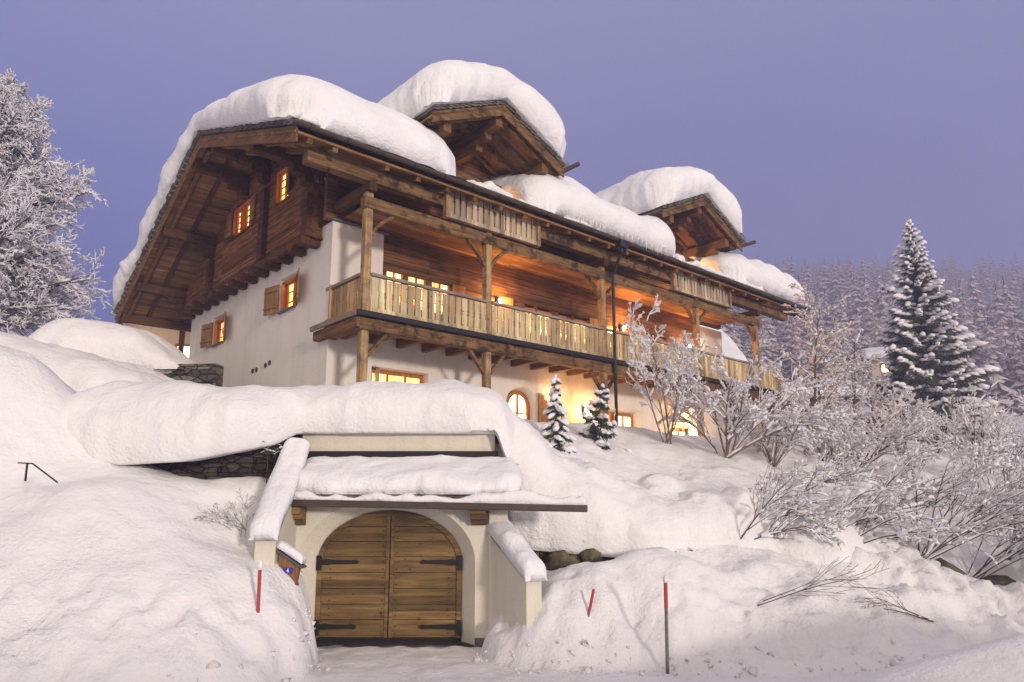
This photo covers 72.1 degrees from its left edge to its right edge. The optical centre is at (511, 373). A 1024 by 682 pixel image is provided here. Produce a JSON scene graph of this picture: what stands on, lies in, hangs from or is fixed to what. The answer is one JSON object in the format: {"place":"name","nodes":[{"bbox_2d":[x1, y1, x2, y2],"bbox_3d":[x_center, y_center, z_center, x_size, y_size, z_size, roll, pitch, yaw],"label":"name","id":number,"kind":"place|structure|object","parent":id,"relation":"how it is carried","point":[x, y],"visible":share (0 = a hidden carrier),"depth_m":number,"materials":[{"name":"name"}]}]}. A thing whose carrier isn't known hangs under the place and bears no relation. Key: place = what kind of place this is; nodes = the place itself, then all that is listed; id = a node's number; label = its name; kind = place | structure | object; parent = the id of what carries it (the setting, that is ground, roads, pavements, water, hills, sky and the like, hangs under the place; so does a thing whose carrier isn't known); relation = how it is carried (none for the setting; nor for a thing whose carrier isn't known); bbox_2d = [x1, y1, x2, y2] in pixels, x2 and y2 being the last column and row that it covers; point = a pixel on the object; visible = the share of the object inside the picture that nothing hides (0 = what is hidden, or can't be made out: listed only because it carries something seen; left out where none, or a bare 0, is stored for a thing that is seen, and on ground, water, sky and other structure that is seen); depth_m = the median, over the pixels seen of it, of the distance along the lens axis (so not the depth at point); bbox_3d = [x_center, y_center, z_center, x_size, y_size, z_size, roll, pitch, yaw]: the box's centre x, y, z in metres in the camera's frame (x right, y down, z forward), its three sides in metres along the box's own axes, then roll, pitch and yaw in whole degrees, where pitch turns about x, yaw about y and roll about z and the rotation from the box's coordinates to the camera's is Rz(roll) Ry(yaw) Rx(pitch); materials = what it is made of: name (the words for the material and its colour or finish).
{"place":"outdoors","nodes":[
{"label":"outdoors","id":0,"kind":"place"},
{"bbox_2d":[316,641,473,645],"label":"driveway","id":1,"kind":"structure","parent":0,"point":[378,643],"depth_m":12.90,"materials":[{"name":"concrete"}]},
{"bbox_2d":[0,282,1023,681],"bbox_3d":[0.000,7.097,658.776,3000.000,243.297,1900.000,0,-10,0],"label":"snow ground","id":2,"kind":"structure","parent":0,"point":[106,568],"depth_m":11.59,"materials":[{"name":"snow"}]},
{"bbox_2d":[18,462,57,482],"bbox_3d":[-7.365,1.541,10.930,0.599,0.320,0.066,2,-10,-9],"label":"handrail","id":3,"kind":"object","parent":2,"relation":"on","point":[26,471],"visible":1,"depth_m":10.91,"materials":[{"name":"metal"}]},
{"bbox_2d":[0,68,112,336],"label":"frosted larch","id":4,"kind":"object","parent":2,"relation":"on","point":[31,282],"visible":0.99,"depth_m":33.71,"materials":[{"name":"white plant"}]},
{"bbox_2d":[0,332,174,390],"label":"snow cushion","id":5,"kind":"object","parent":2,"relation":"on","point":[78,370],"visible":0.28,"depth_m":16.98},
{"bbox_2d":[115,316,190,357],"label":"neighbour house","id":6,"kind":"structure","parent":2,"relation":"on","point":[179,340],"depth_m":32.13,"materials":[{"name":"beige paint"}]},
{"bbox_2d":[175,343,189,357],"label":"window","id":7,"kind":"structure","parent":6,"relation":"in","point":[186,346],"depth_m":32.21,"materials":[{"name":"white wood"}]},
{"bbox_2d":[164,363,223,386],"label":"stone wall","id":8,"kind":"structure","parent":2,"relation":"on","point":[212,374],"depth_m":20.12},
{"bbox_2d":[29,318,194,373],"bbox_3d":[-11.728,-0.699,21.356,5.274,1.833,3.159,0,-10,0],"label":"snow cushion","id":9,"kind":"object","parent":8,"relation":"on","point":[123,343],"visible":0.38,"depth_m":20.06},
{"bbox_2d":[151,435,295,479],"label":"retaining wall","id":10,"kind":"structure","parent":2,"relation":"on","point":[230,466],"depth_m":14.02,"materials":[{"name":"stone"}]},
{"bbox_2d":[191,488,257,534],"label":"dry weed","id":11,"kind":"object","parent":2,"relation":"on","point":[228,513],"visible":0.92,"depth_m":12.29,"materials":[{"name":"grey plant"}]},
{"bbox_2d":[256,570,261,612],"bbox_3d":[-3.825,3.317,10.636,0.058,0.701,0.052,0,-10,0],"label":"marker pole","id":12,"kind":"object","parent":2,"relation":"on","point":[258,592],"visible":1,"depth_m":10.62,"materials":[{"name":"red paint"}]},
{"bbox_2d":[260,440,282,482],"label":"dry weed","id":13,"kind":"object","parent":2,"relation":"on","point":[280,447],"visible":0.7,"depth_m":13.70,"materials":[{"name":"brown plant"}]},
{"bbox_2d":[276,549,306,585],"bbox_3d":[-3.683,3.380,11.720,0.466,0.873,0.200,-1,-10,6],"label":"meter box","id":14,"kind":"object","parent":2,"relation":"on","point":[291,567],"visible":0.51,"depth_m":11.70,"materials":[{"name":"brown wood"}]},
{"bbox_2d":[276,541,305,563],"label":"snow","id":15,"kind":"structure","parent":14,"relation":"on","point":[292,552],"depth_m":11.71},
{"bbox_2d":[65,379,518,464],"bbox_3d":[-4.767,1.153,15.771,10.197,2.003,5.294,0,-10,0],"label":"snow cushion","id":16,"kind":"object","parent":2,"relation":"on","point":[122,423],"visible":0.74,"depth_m":13.84,"materials":[{"name":"snow"}]},
{"bbox_2d":[254,433,587,646],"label":"garage","id":17,"kind":"structure","parent":2,"relation":"on","point":[488,582],"depth_m":13.22,"materials":[{"name":"beige paint"}]},
{"bbox_2d":[248,437,310,539],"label":"snow","id":18,"kind":"structure","parent":17,"relation":"on","point":[276,500],"depth_m":12.38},
{"bbox_2d":[314,511,390,637],"bbox_3d":[-3.003,3.778,13.309,1.375,2.320,0.115,0,-10,0],"label":"garage door","id":19,"kind":"structure","parent":17,"relation":"in","point":[333,556],"depth_m":13.29,"materials":[{"name":"brown wood"}]},
{"bbox_2d":[296,455,521,493],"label":"canopy snow","id":20,"kind":"structure","parent":17,"relation":"on","point":[440,474],"depth_m":13.03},
{"bbox_2d":[388,511,461,637],"bbox_3d":[-1.627,3.778,13.309,1.375,2.320,0.115,0,-10,0],"label":"garage door","id":21,"kind":"structure","parent":17,"relation":"in","point":[405,556],"depth_m":13.29,"materials":[{"name":"brown wood"}]},
{"bbox_2d":[294,490,585,504],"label":"gutter snow","id":22,"kind":"structure","parent":17,"relation":"on","point":[520,497],"depth_m":12.66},
{"bbox_2d":[487,520,548,581],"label":"snow","id":23,"kind":"structure","parent":17,"relation":"on","point":[526,561],"depth_m":12.20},
{"bbox_2d":[113,100,810,435],"bbox_3d":[-0.988,-1.164,29.808,24.958,10.985,16.832,9,-13,-41],"label":"chalet","id":24,"kind":"object","parent":2,"relation":"on","point":[292,252],"visible":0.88,"depth_m":21.99,"materials":[{"name":"white paint"}]},
{"bbox_2d":[200,311,226,347],"bbox_3d":[-10.502,-1.490,25.126,0.575,0.960,2.661,9,-13,-41],"label":"window","id":25,"kind":"structure","parent":24,"relation":"in","point":[220,324],"depth_m":25.59,"materials":[{"name":"brown wood"}]},
{"bbox_2d":[225,205,242,237],"bbox_3d":[-9.457,-5.179,24.215,1.231,0.890,0.279,-9,-14,42],"label":"window","id":26,"kind":"structure","parent":24,"relation":"in","point":[237,222],"depth_m":24.29,"materials":[{"name":"brown wood"}]},
{"bbox_2d":[241,193,255,229],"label":"window","id":27,"kind":"structure","parent":24,"relation":"in","point":[248,212],"depth_m":23.61,"materials":[{"name":"brown wood"}]},
{"bbox_2d":[263,268,299,315],"bbox_3d":[-6.692,-2.331,20.901,0.575,0.970,2.621,9,-13,-41],"label":"window","id":28,"kind":"structure","parent":24,"relation":"in","point":[289,293],"depth_m":21.34,"materials":[{"name":"brown wood"}]},
{"bbox_2d":[275,167,288,203],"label":"window","id":29,"kind":"structure","parent":24,"relation":"in","point":[282,186],"depth_m":21.63,"materials":[{"name":"brown wood"}]},
{"bbox_2d":[109,74,471,314],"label":"roof snow","id":30,"kind":"structure","parent":24,"relation":"on","point":[331,107],"depth_m":18.07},
{"bbox_2d":[294,112,319,126],"bbox_3d":[-4.868,-5.984,16.605,0.533,0.378,0.603,9,-13,-41],"label":"snow lump","id":31,"kind":"object","parent":24,"relation":"on","point":[305,117],"visible":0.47,"depth_m":16.37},
{"bbox_2d":[385,271,402,306],"bbox_3d":[-3.438,-2.458,20.356,0.600,1.050,0.100,9,-13,-41],"label":"window","id":32,"kind":"structure","parent":24,"relation":"in","point":[390,274],"depth_m":20.39,"materials":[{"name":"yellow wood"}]},
{"bbox_2d":[371,369,422,382],"bbox_3d":[-3.327,0.549,20.130,1.800,1.150,0.100,9,-13,-41],"label":"window","id":33,"kind":"structure","parent":24,"relation":"in","point":[384,376],"depth_m":20.21,"materials":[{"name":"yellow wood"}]},
{"bbox_2d":[407,276,425,311],"bbox_3d":[-2.861,-2.369,20.858,0.660,1.050,0.100,9,-13,-41],"label":"window","id":34,"kind":"structure","parent":24,"relation":"in","point":[411,279],"depth_m":20.89,"materials":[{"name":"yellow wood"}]},
{"bbox_2d":[431,281,449,316],"bbox_3d":[-2.217,-2.270,21.419,0.700,1.050,0.100,9,-13,-41],"label":"window","id":35,"kind":"structure","parent":24,"relation":"in","point":[436,285],"depth_m":21.47,"materials":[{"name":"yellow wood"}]},
{"bbox_2d":[378,60,569,167],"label":"roof snow","id":36,"kind":"structure","parent":24,"relation":"on","point":[444,82],"depth_m":20.16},
{"bbox_2d":[466,180,513,197],"bbox_3d":[-0.673,-5.361,20.647,1.528,0.518,0.743,9,-13,-41],"label":"snow lump","id":37,"kind":"object","parent":24,"relation":"on","point":[490,185],"visible":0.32,"depth_m":20.33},
{"bbox_2d":[506,391,548,421],"bbox_3d":[0.482,1.464,23.275,1.797,1.740,0.351,5,-11,-27],"label":"arched window","id":38,"kind":"structure","parent":24,"relation":"in","point":[518,401],"depth_m":23.36,"materials":[{"name":"brown wood"}]},
{"bbox_2d":[564,217,599,230],"bbox_3d":[2.226,-4.841,22.603,1.746,0.210,0.263,9,-13,-41],"label":"snow lump","id":39,"kind":"object","parent":24,"relation":"on","point":[582,223],"visible":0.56,"depth_m":22.42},
{"bbox_2d":[490,173,675,258],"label":"roof snow","id":40,"kind":"structure","parent":24,"relation":"on","point":[569,197],"depth_m":22.78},
{"bbox_2d":[612,413,632,426],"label":"window","id":41,"kind":"structure","parent":24,"relation":"in","point":[623,419],"depth_m":26.79,"materials":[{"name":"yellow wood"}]},
{"bbox_2d":[595,166,745,243],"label":"roof snow","id":42,"kind":"structure","parent":24,"relation":"on","point":[640,192],"depth_m":26.92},
{"bbox_2d":[672,429,684,434],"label":"window","id":43,"kind":"structure","parent":24,"relation":"in","point":[676,431],"depth_m":29.00,"materials":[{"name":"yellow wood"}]},
{"bbox_2d":[685,260,735,280],"bbox_3d":[7.685,-4.055,27.466,3.396,0.351,0.426,9,-13,-41],"label":"snow lump","id":44,"kind":"object","parent":24,"relation":"on","point":[696,263],"visible":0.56,"depth_m":27.24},
{"bbox_2d":[683,250,804,305],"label":"roof snow","id":45,"kind":"structure","parent":24,"relation":"on","point":[771,279],"depth_m":29.72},
{"bbox_2d":[743,280,764,291],"bbox_3d":[10.026,-3.657,29.460,1.646,0.259,0.374,9,-13,-41],"label":"snow lump","id":46,"kind":"object","parent":24,"relation":"on","point":[745,282],"visible":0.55,"depth_m":29.23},
{"bbox_2d":[138,571,928,681],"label":"snow crumbs","id":47,"kind":"object","parent":2,"relation":"on","point":[894,661],"visible":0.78,"depth_m":10.94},
{"bbox_2d":[541,374,577,453],"bbox_3d":[1.000,1.104,16.329,0.994,2.211,0.972,-7,-12,34],"label":"conifer","id":48,"kind":"object","parent":2,"relation":"on","point":[555,427],"visible":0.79,"depth_m":16.28,"materials":[{"name":"green plant"}]},
{"bbox_2d":[545,550,579,570],"bbox_3d":[0.995,3.709,13.895,0.650,0.474,0.600,-8,-13,39],"label":"boulder","id":49,"kind":"object","parent":2,"relation":"on","point":[560,559],"visible":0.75,"depth_m":13.72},
{"bbox_2d":[534,551,614,563],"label":"retaining wall","id":50,"kind":"structure","parent":2,"relation":"on","point":[543,556],"depth_m":14.16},
{"bbox_2d":[578,548,602,561],"bbox_3d":[1.550,3.641,13.961,0.524,0.362,0.625,4,-11,-22],"label":"boulder","id":51,"kind":"object","parent":2,"relation":"on","point":[590,555],"visible":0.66,"depth_m":13.76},
{"bbox_2d":[587,589,594,616],"bbox_3d":[1.266,3.990,11.634,0.234,0.830,0.050,0,-10,0],"label":"marker pole","id":52,"kind":"object","parent":2,"relation":"on","point":[591,602],"visible":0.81,"depth_m":11.65,"materials":[{"name":"red paint"}]},
{"bbox_2d":[578,384,631,452],"bbox_3d":[2.069,1.252,18.074,1.614,1.994,1.336,-8,-13,38],"label":"conifer","id":53,"kind":"object","parent":2,"relation":"on","point":[593,430],"visible":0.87,"depth_m":17.91,"materials":[{"name":"green plant"}]},
{"bbox_2d":[621,294,709,443],"bbox_3d":[4.423,-0.105,19.835,2.831,4.327,2.936,0,-10,0],"label":"bush","id":54,"kind":"object","parent":2,"relation":"on","point":[673,375],"visible":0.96,"depth_m":19.58,"materials":[{"name":"white plant"}]},
{"bbox_2d":[664,583,668,673],"bbox_3d":[2.411,3.981,10.975,0.074,1.411,0.060,0,-10,0],"label":"marker pole","id":55,"kind":"object","parent":2,"relation":"on","point":[666,625],"visible":0.83,"depth_m":10.96,"materials":[{"name":"red paint"}]},
{"bbox_2d":[650,336,735,433],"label":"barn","id":56,"kind":"structure","parent":2,"relation":"on","point":[730,405],"depth_m":40.52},
{"bbox_2d":[657,325,748,373],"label":"roof snow","id":57,"kind":"structure","parent":56,"relation":"on","point":[730,348],"depth_m":41.31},
{"bbox_2d":[508,413,914,564],"bbox_3d":[4.946,3.244,16.009,10.604,4.710,4.344,0,-10,0],"label":"snow cushion","id":58,"kind":"object","parent":2,"relation":"on","point":[684,509],"visible":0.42,"depth_m":14.33,"materials":[{"name":"snow"}]},
{"bbox_2d":[731,325,745,402],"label":"forest conifer","id":59,"kind":"object","parent":2,"relation":"on","point":[735,338],"visible":0.21,"depth_m":116.78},
{"bbox_2d":[657,332,856,458],"bbox_3d":[6.443,0.673,19.754,5.154,3.591,4.336,5,-11,-25],"label":"bush","id":60,"kind":"object","parent":2,"relation":"on","point":[752,411],"visible":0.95,"depth_m":18.89,"materials":[{"name":"white plant"}]},
{"bbox_2d":[758,320,774,365],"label":"forest conifer","id":61,"kind":"object","parent":2,"relation":"on","point":[763,353],"visible":0.3,"depth_m":115.95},
{"bbox_2d":[759,316,788,381],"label":"forest conifer","id":62,"kind":"object","parent":2,"relation":"on","point":[767,332],"visible":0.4,"depth_m":120.31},
{"bbox_2d":[713,376,835,466],"bbox_3d":[7.392,1.303,20.166,3.158,3.053,4.506,-6,-12,29],"label":"bush","id":63,"kind":"object","parent":2,"relation":"on","point":[779,446],"visible":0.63,"depth_m":20.11,"materials":[{"name":"white plant"}]},
{"bbox_2d":[769,333,787,380],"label":"forest conifer","id":64,"kind":"object","parent":2,"relation":"on","point":[773,351],"visible":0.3,"depth_m":119.20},
{"bbox_2d":[740,457,866,550],"bbox_3d":[6.083,2.786,14.845,3.113,2.009,2.131,10,-14,-44],"label":"arching bush","id":65,"kind":"object","parent":2,"relation":"on","point":[807,513],"visible":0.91,"depth_m":14.40,"materials":[{"name":"white plant"}]},
{"bbox_2d":[795,337,812,380],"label":"forest conifer","id":66,"kind":"object","parent":2,"relation":"on","point":[801,359],"visible":0.2,"depth_m":114.40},
{"bbox_2d":[795,336,813,380],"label":"forest conifer","id":67,"kind":"object","parent":2,"relation":"on","point":[801,364],"visible":0.18,"depth_m":113.50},
{"bbox_2d":[759,281,871,446],"bbox_3d":[11.663,-0.434,27.079,3.897,6.832,2.844,-5,-11,25],"label":"frosted tree","id":68,"kind":"object","parent":2,"relation":"on","point":[843,368],"visible":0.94,"depth_m":26.92,"materials":[{"name":"white plant"}]},
{"bbox_2d":[762,395,868,421],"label":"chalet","id":69,"kind":"object","parent":2,"relation":"on","point":[846,398],"visible":0.05,"depth_m":72.65,"materials":[{"name":"wood"}]},
{"bbox_2d":[783,380,867,395],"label":"roof snow","id":70,"kind":"structure","parent":69,"relation":"on","point":[839,388],"depth_m":72.30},
{"bbox_2d":[790,331,851,446],"bbox_3d":[12.957,0.732,29.592,2.075,4.754,2.860,-7,-12,36],"label":"frosted tree","id":71,"kind":"object","parent":2,"relation":"on","point":[810,361],"visible":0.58,"depth_m":29.33,"materials":[{"name":"grey plant"}]},
{"bbox_2d":[812,335,830,378],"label":"forest conifer","id":72,"kind":"object","parent":2,"relation":"on","point":[820,370],"visible":0.18,"depth_m":117.73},
{"bbox_2d":[776,383,873,461],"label":"bush","id":73,"kind":"object","parent":2,"relation":"on","point":[797,399],"visible":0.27,"depth_m":21.74,"materials":[{"name":"grey plant"}]},
{"bbox_2d":[758,556,891,613],"bbox_3d":[5.468,3.698,12.460,2.311,0.971,1.096,-3,-11,18],"label":"fallen twig","id":74,"kind":"object","parent":2,"relation":"on","point":[849,579],"visible":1,"depth_m":12.20,"materials":[{"name":"brown plant"}]},
{"bbox_2d":[822,326,839,379],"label":"forest conifer","id":75,"kind":"object","parent":2,"relation":"on","point":[831,365],"visible":0.19,"depth_m":112.67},
{"bbox_2d":[800,404,880,465],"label":"bush","id":76,"kind":"object","parent":2,"relation":"on","point":[859,447],"visible":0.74,"depth_m":20.50,"materials":[{"name":"grey plant"}]},
{"bbox_2d":[846,334,856,379],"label":"forest conifer","id":77,"kind":"object","parent":2,"relation":"on","point":[851,350],"visible":0.1,"depth_m":116.70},
{"bbox_2d":[804,428,907,491],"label":"arching bush","id":78,"kind":"object","parent":2,"relation":"on","point":[843,477],"visible":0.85,"depth_m":16.95,"materials":[{"name":"grey plant"}]},
{"bbox_2d":[848,308,869,405],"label":"forest conifer","id":79,"kind":"object","parent":2,"relation":"on","point":[859,338],"visible":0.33,"depth_m":112.28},
{"bbox_2d":[827,323,891,425],"bbox_3d":[15.921,0.405,32.324,2.869,6.036,3.270,0,-10,0],"label":"frosted tree","id":80,"kind":"object","parent":2,"relation":"on","point":[854,383],"visible":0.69,"depth_m":32.37,"materials":[{"name":"white plant"}]},
{"bbox_2d":[844,354,892,438],"bbox_3d":[18.191,1.440,36.463,2.824,4.913,1.719,-4,-11,21],"label":"frosted tree","id":81,"kind":"object","parent":2,"relation":"on","point":[883,391],"visible":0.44,"depth_m":36.21,"materials":[{"name":"grey plant"}]},
{"bbox_2d":[859,307,881,401],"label":"forest conifer","id":82,"kind":"object","parent":2,"relation":"on","point":[870,325],"visible":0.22,"depth_m":111.55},
{"bbox_2d":[721,252,1023,381],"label":"forest","id":83,"kind":"object","parent":2,"relation":"on","point":[1000,292],"visible":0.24,"depth_m":175.53,"materials":[{"name":"plant"}]},
{"bbox_2d":[865,315,884,403],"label":"forest conifer","id":84,"kind":"object","parent":2,"relation":"on","point":[876,341],"visible":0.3,"depth_m":109.61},
{"bbox_2d":[824,447,928,551],"bbox_3d":[8.008,2.672,15.082,4.053,2.466,1.976,6,-11,-29],"label":"arching bush","id":85,"kind":"object","parent":2,"relation":"on","point":[852,516],"visible":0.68,"depth_m":14.61,"materials":[{"name":"grey plant"}]},
{"bbox_2d":[818,392,952,466],"bbox_3d":[12.415,1.813,23.302,3.745,2.547,5.318,-8,-13,39],"label":"bush","id":86,"kind":"object","parent":2,"relation":"on","point":[899,439],"visible":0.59,"depth_m":23.06,"materials":[{"name":"grey plant"}]},
{"bbox_2d":[854,589,933,621],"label":"fallen twig","id":87,"kind":"object","parent":2,"relation":"on","point":[906,610],"visible":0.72,"depth_m":12.49,"materials":[{"name":"brown plant"}]},
{"bbox_2d":[872,385,932,453],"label":"bush","id":88,"kind":"object","parent":2,"relation":"on","point":[914,408],"visible":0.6,"depth_m":25.46,"materials":[{"name":"grey plant"}]},
{"bbox_2d":[861,358,962,408],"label":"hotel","id":89,"kind":"structure","parent":2,"relation":"on","point":[879,370],"depth_m":81.03,"materials":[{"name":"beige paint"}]},
{"bbox_2d":[862,343,966,358],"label":"roof snow","id":90,"kind":"structure","parent":89,"relation":"on","point":[869,352],"depth_m":80.97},
{"bbox_2d":[873,447,966,511],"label":"arching bush","id":91,"kind":"object","parent":2,"relation":"on","point":[937,456],"visible":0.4,"depth_m":16.27,"materials":[{"name":"grey plant"}]},
{"bbox_2d":[853,414,998,567],"bbox_3d":[8.022,2.320,14.709,2.712,3.121,2.907,0,-10,0],"label":"arching bush","id":92,"kind":"object","parent":2,"relation":"on","point":[903,533],"visible":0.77,"depth_m":14.60,"materials":[{"name":"white plant"}]},
{"bbox_2d":[858,219,1007,445],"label":"spruce","id":93,"kind":"object","parent":2,"relation":"on","point":[924,342],"visible":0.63,"depth_m":41.77,"materials":[{"name":"green plant"}]},
{"bbox_2d":[901,394,975,453],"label":"bush","id":94,"kind":"object","parent":2,"relation":"on","point":[934,428],"visible":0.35,"depth_m":28.94,"materials":[{"name":"grey plant"}]},
{"bbox_2d":[935,558,966,574],"bbox_3d":[9.068,4.128,14.757,0.806,0.525,0.623,0,-10,0],"label":"boulder","id":95,"kind":"object","parent":2,"relation":"on","point":[944,563],"visible":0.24,"depth_m":14.58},
{"bbox_2d":[902,411,1023,559],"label":"arching bush","id":96,"kind":"object","parent":2,"relation":"on","point":[971,473],"visible":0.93,"depth_m":14.40,"materials":[{"name":"white plant"}]},
{"bbox_2d":[927,375,1023,515],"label":"arching bush","id":97,"kind":"object","parent":2,"relation":"on","point":[962,406],"visible":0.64,"depth_m":19.32,"materials":[{"name":"grey plant"}]},
{"bbox_2d":[940,382,1017,473],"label":"bush","id":98,"kind":"object","parent":2,"relation":"on","point":[989,417],"visible":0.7,"depth_m":23.66,"materials":[{"name":"grey plant"}]},
{"bbox_2d":[959,304,1002,403],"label":"forest conifer","id":99,"kind":"object","parent":2,"relation":"on","point":[977,362],"visible":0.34,"depth_m":99.33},
{"bbox_2d":[967,494,1023,579],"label":"arching bush","id":100,"kind":"object","parent":2,"relation":"on","point":[999,560],"visible":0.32,"depth_m":14.92,"materials":[{"name":"grey plant"}]},
{"bbox_2d":[983,575,1015,585],"bbox_3d":[10.239,4.507,14.854,0.732,0.474,0.496,0,-10,0],"label":"boulder","id":101,"kind":"object","parent":2,"relation":"on","point":[1003,580],"visible":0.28,"depth_m":14.75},
{"bbox_2d":[977,420,1023,540],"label":"arching bush","id":102,"kind":"object","parent":2,"relation":"on","point":[994,469],"visible":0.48,"depth_m":17.01,"materials":[{"name":"grey plant"}]},
{"bbox_2d":[979,317,1022,415],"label":"forest conifer","id":103,"kind":"object","parent":2,"relation":"on","point":[994,390],"visible":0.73,"depth_m":95.21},
{"bbox_2d":[983,402,1023,457],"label":"bush","id":104,"kind":"object","parent":2,"relation":"on","point":[1007,423],"visible":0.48,"depth_m":26.98,"materials":[{"name":"grey plant"}]},
{"bbox_2d":[986,427,1023,559],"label":"arching bush","id":105,"kind":"object","parent":2,"relation":"on","point":[1019,552],"visible":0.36,"depth_m":15.62,"materials":[{"name":"grey plant"}]},
{"bbox_2d":[995,315,1023,415],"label":"forest conifer","id":106,"kind":"object","parent":2,"relation":"on","point":[1005,366],"visible":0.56,"depth_m":96.63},
{"bbox_2d":[1004,330,1023,415],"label":"forest conifer","id":107,"kind":"object","parent":2,"relation":"on","point":[1018,373],"visible":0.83,"depth_m":94.67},
{"bbox_2d":[1005,389,1023,450],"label":"bush","id":108,"kind":"object","parent":2,"relation":"on","point":[1022,401],"visible":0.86,"depth_m":21.22,"materials":[{"name":"grey plant"}]},
{"bbox_2d":[0,0,1023,334],"label":"sky","id":109,"kind":"structure","parent":0,"point":[831,126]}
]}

